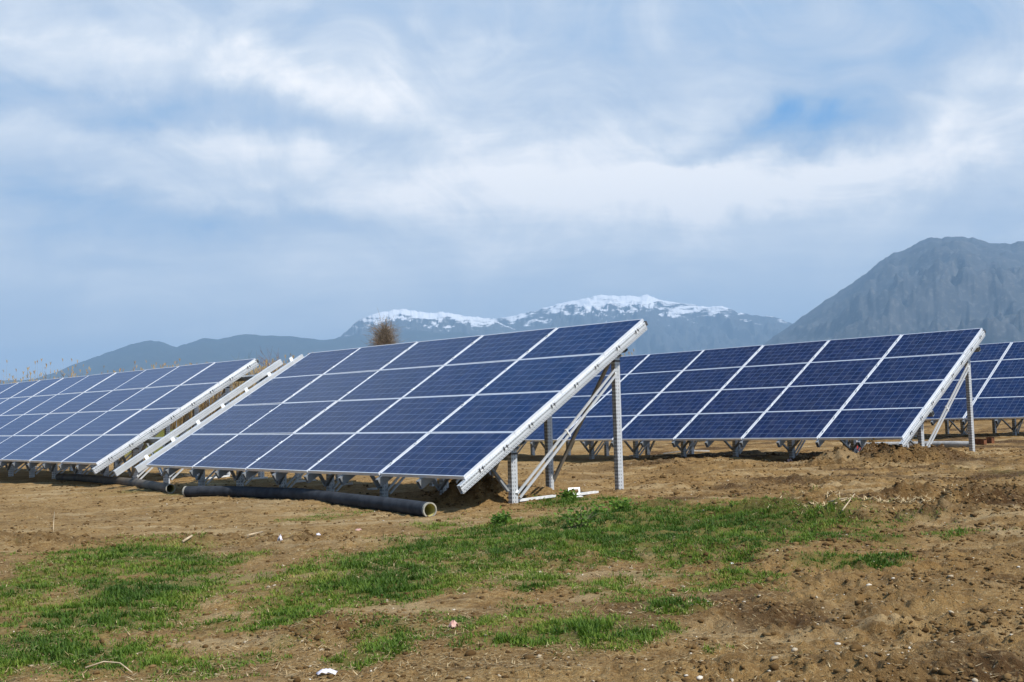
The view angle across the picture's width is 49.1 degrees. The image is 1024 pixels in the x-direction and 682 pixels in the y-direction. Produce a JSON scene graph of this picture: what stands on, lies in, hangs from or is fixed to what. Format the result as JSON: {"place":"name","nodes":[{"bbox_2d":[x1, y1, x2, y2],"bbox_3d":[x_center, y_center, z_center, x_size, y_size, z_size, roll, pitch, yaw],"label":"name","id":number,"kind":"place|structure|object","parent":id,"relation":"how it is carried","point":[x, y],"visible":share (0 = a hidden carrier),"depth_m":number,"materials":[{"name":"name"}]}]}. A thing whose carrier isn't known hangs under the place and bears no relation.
{"place":"outdoors","nodes":[
{"label":"outdoors","id":0,"kind":"place"},
{"bbox_2d":[1,330,473,426],"bbox_3d":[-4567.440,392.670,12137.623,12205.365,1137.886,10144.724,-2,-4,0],"label":"hill","id":1,"kind":"structure","parent":0,"point":[205,350],"depth_m":12918.25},
{"bbox_2d":[338,309,517,337],"bbox_3d":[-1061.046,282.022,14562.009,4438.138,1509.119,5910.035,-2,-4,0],"label":"snowy peak","id":2,"kind":"structure","parent":0,"point":[406,319],"depth_m":14674.00,"materials":[{"name":"white snow"}]},
{"bbox_2d":[0,419,1023,681],"bbox_3d":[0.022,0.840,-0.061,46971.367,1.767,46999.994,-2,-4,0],"label":"ground","id":3,"kind":"structure","parent":0,"point":[876,621],"depth_m":9.06,"materials":[{"name":"soil"}]},
{"bbox_2d":[85,661,132,672],"bbox_3d":[-2.215,1.808,6.220,0.305,0.042,0.090,-3,-4,16],"label":"stick","id":4,"kind":"object","parent":3,"relation":"on","point":[108,662],"visible":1,"depth_m":6.25,"materials":[{"name":"brown wood"}]},
{"bbox_2d":[55,473,175,492],"bbox_3d":[-7.885,2.771,22.097,0.362,0.182,7.270,1,-5,-36],"label":"drain pipe","id":5,"kind":"object","parent":3,"relation":"on","point":[156,486],"visible":0.98,"depth_m":21.71,"materials":[{"name":"black plastic"}]},
{"bbox_2d":[247,531,262,535],"bbox_3d":[-2.704,2.027,11.797,0.024,0.021,0.333,-2,-4,13],"label":"stick","id":6,"kind":"object","parent":3,"relation":"on","point":[250,534],"visible":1,"depth_m":11.76,"materials":[{"name":"brown wood"}]},
{"bbox_2d":[253,348,286,372],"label":"shrub","id":7,"kind":"object","parent":3,"relation":"on","point":[267,362],"visible":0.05,"depth_m":70.25,"materials":[{"name":"brown plant"}]},
{"bbox_2d":[182,486,436,516],"bbox_3d":[-2.926,2.198,15.743,0.679,0.204,6.689,2,-5,-40],"label":"drain pipe","id":8,"kind":"object","parent":3,"relation":"on","point":[413,507],"visible":0.92,"depth_m":15.52,"materials":[{"name":"grey plastic"}]},
{"bbox_2d":[0,319,647,503],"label":"solar array","id":9,"kind":"object","parent":3,"relation":"on","point":[470,411],"visible":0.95,"depth_m":17.99,"materials":[{"name":"glass"}]},
{"bbox_2d":[316,668,337,674],"bbox_3d":[-0.981,1.754,5.947,0.113,0.030,0.057,-2,-4,8],"label":"plastic scrap","id":10,"kind":"object","parent":3,"relation":"on","point":[326,670],"visible":1,"depth_m":5.94,"materials":[{"name":"white plastic"}]},
{"bbox_2d":[366,308,402,345],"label":"bare tree","id":11,"kind":"object","parent":3,"relation":"on","point":[384,331],"visible":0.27,"depth_m":117.17,"materials":[{"name":"brown plant"}]},
{"bbox_2d":[448,620,458,627],"bbox_3d":[-0.359,1.725,6.831,0.058,0.047,0.056,-4,-5,32],"label":"pink wrapper","id":12,"kind":"object","parent":3,"relation":"on","point":[454,623],"visible":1,"depth_m":6.82,"materials":[{"name":"pink plastic"}]},
{"bbox_2d":[489,506,513,523],"bbox_3d":[-0.112,1.887,12.070,0.284,0.242,0.304,-2,-4,0],"label":"weed","id":13,"kind":"object","parent":3,"relation":"on","point":[502,517],"visible":0.85,"depth_m":12.05,"materials":[{"name":"green plant"}]},
{"bbox_2d":[0,341,1014,431],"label":"reeds","id":14,"kind":"object","parent":3,"relation":"on","point":[204,405],"visible":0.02,"depth_m":49.58,"materials":[{"name":"beige plant"}]},
{"bbox_2d":[0,473,1023,681],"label":"grass","id":15,"kind":"structure","parent":3,"relation":"on","point":[590,631],"depth_m":8.60,"materials":[{"name":"green plant"}]},
{"bbox_2d":[0,438,1023,681],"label":"soil clods","id":16,"kind":"object","parent":3,"relation":"on","point":[855,647],"visible":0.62,"depth_m":8.05,"materials":[{"name":"brown soil"}]},
{"bbox_2d":[13,445,1022,681],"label":"pebbles","id":17,"kind":"object","parent":3,"relation":"on","point":[794,649],"visible":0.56,"depth_m":6.67,"materials":[{"name":"grey stone"}]},
{"bbox_2d":[518,495,555,501],"bbox_3d":[0.326,2.067,14.740,0.050,0.036,0.770,-5,-5,39],"label":"metal strip","id":18,"kind":"object","parent":3,"relation":"on","point":[536,498],"visible":1,"depth_m":14.70,"materials":[{"name":"metal"}]},
{"bbox_2d":[555,488,578,499],"bbox_3d":[0.701,2.002,14.525,0.308,0.174,0.298,-4,-5,31],"label":"weed","id":19,"kind":"object","parent":3,"relation":"on","point":[568,494],"visible":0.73,"depth_m":14.47,"materials":[{"name":"green plant"}]},
{"bbox_2d":[568,487,582,496],"bbox_3d":[0.829,2.013,14.897,0.203,0.122,0.112,0,-4,-20],"label":"metal bracket","id":20,"kind":"object","parent":3,"relation":"on","point":[578,488],"visible":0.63,"depth_m":14.95,"materials":[{"name":"metal"}]},
{"bbox_2d":[554,499,607,528],"bbox_3d":[0.707,1.828,11.663,0.446,0.338,0.540,-5,-5,39],"label":"weed","id":21,"kind":"object","parent":3,"relation":"on","point":[586,520],"visible":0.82,"depth_m":11.65,"materials":[{"name":"green plant"}]},
{"bbox_2d":[580,491,598,494],"bbox_3d":[1.037,2.075,15.287,0.050,0.033,0.423,-5,-5,41],"label":"metal strip","id":22,"kind":"object","parent":3,"relation":"on","point":[586,493],"visible":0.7,"depth_m":15.26,"materials":[{"name":"metal"}]},
{"bbox_2d":[605,496,633,511],"bbox_3d":[1.242,1.883,12.786,0.311,0.215,0.370,-3,-4,24],"label":"weed","id":23,"kind":"object","parent":3,"relation":"on","point":[620,505],"visible":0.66,"depth_m":12.73,"materials":[{"name":"green plant"}]},
{"bbox_2d":[517,328,985,458],"bbox_3d":[2.862,1.691,26.622,3.570,2.955,15.571,2,-5,-43],"label":"solar array","id":24,"kind":"object","parent":3,"relation":"on","point":[862,390],"visible":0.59,"depth_m":23.47,"materials":[{"name":"glass"}]},
{"bbox_2d":[754,450,998,513],"bbox_3d":[6.334,1.973,16.451,2.366,0.442,12.094,-4,-4,28],"label":"chopped straw","id":25,"kind":"object","parent":3,"relation":"on","point":[912,499],"visible":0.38,"depth_m":11.99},
{"bbox_2d":[849,441,968,447],"bbox_3d":[8.633,2.280,24.324,0.357,0.213,2.940,2,-5,-42],"label":"drain pipe","id":26,"kind":"object","parent":3,"relation":"on","point":[954,444],"visible":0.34,"depth_m":23.64,"materials":[{"name":"grey plastic"}]},
{"bbox_2d":[914,341,1023,436],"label":"solar array","id":27,"kind":"object","parent":3,"relation":"on","point":[997,376],"visible":0.26,"depth_m":30.27,"materials":[{"name":"glass"}]},
{"bbox_2d":[0,0,1023,379],"label":"sky","id":28,"kind":"structure","parent":0,"point":[175,173],"materials":[{"name":"blue"}]},
{"bbox_2d":[492,295,791,355],"bbox_3d":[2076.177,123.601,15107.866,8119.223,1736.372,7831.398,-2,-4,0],"label":"snow capped mountain","id":29,"kind":"structure","parent":0,"point":[675,327],"depth_m":14965.74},
{"bbox_2d":[763,236,1023,345],"bbox_3d":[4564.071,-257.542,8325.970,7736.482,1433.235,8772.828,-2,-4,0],"label":"mountain","id":30,"kind":"structure","parent":0,"point":[932,284],"depth_m":7603.52,"materials":[{"name":"stone"}]},
{"bbox_2d":[975,439,986,444],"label":"rusty beam","id":31,"kind":"structure","parent":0,"point":[980,441],"depth_m":24.30,"materials":[{"name":"metal"}]},
{"bbox_2d":[986,437,993,443],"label":"rusty beam","id":32,"kind":"structure","parent":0,"point":[990,439],"depth_m":25.10,"materials":[{"name":"metal"}]}
]}

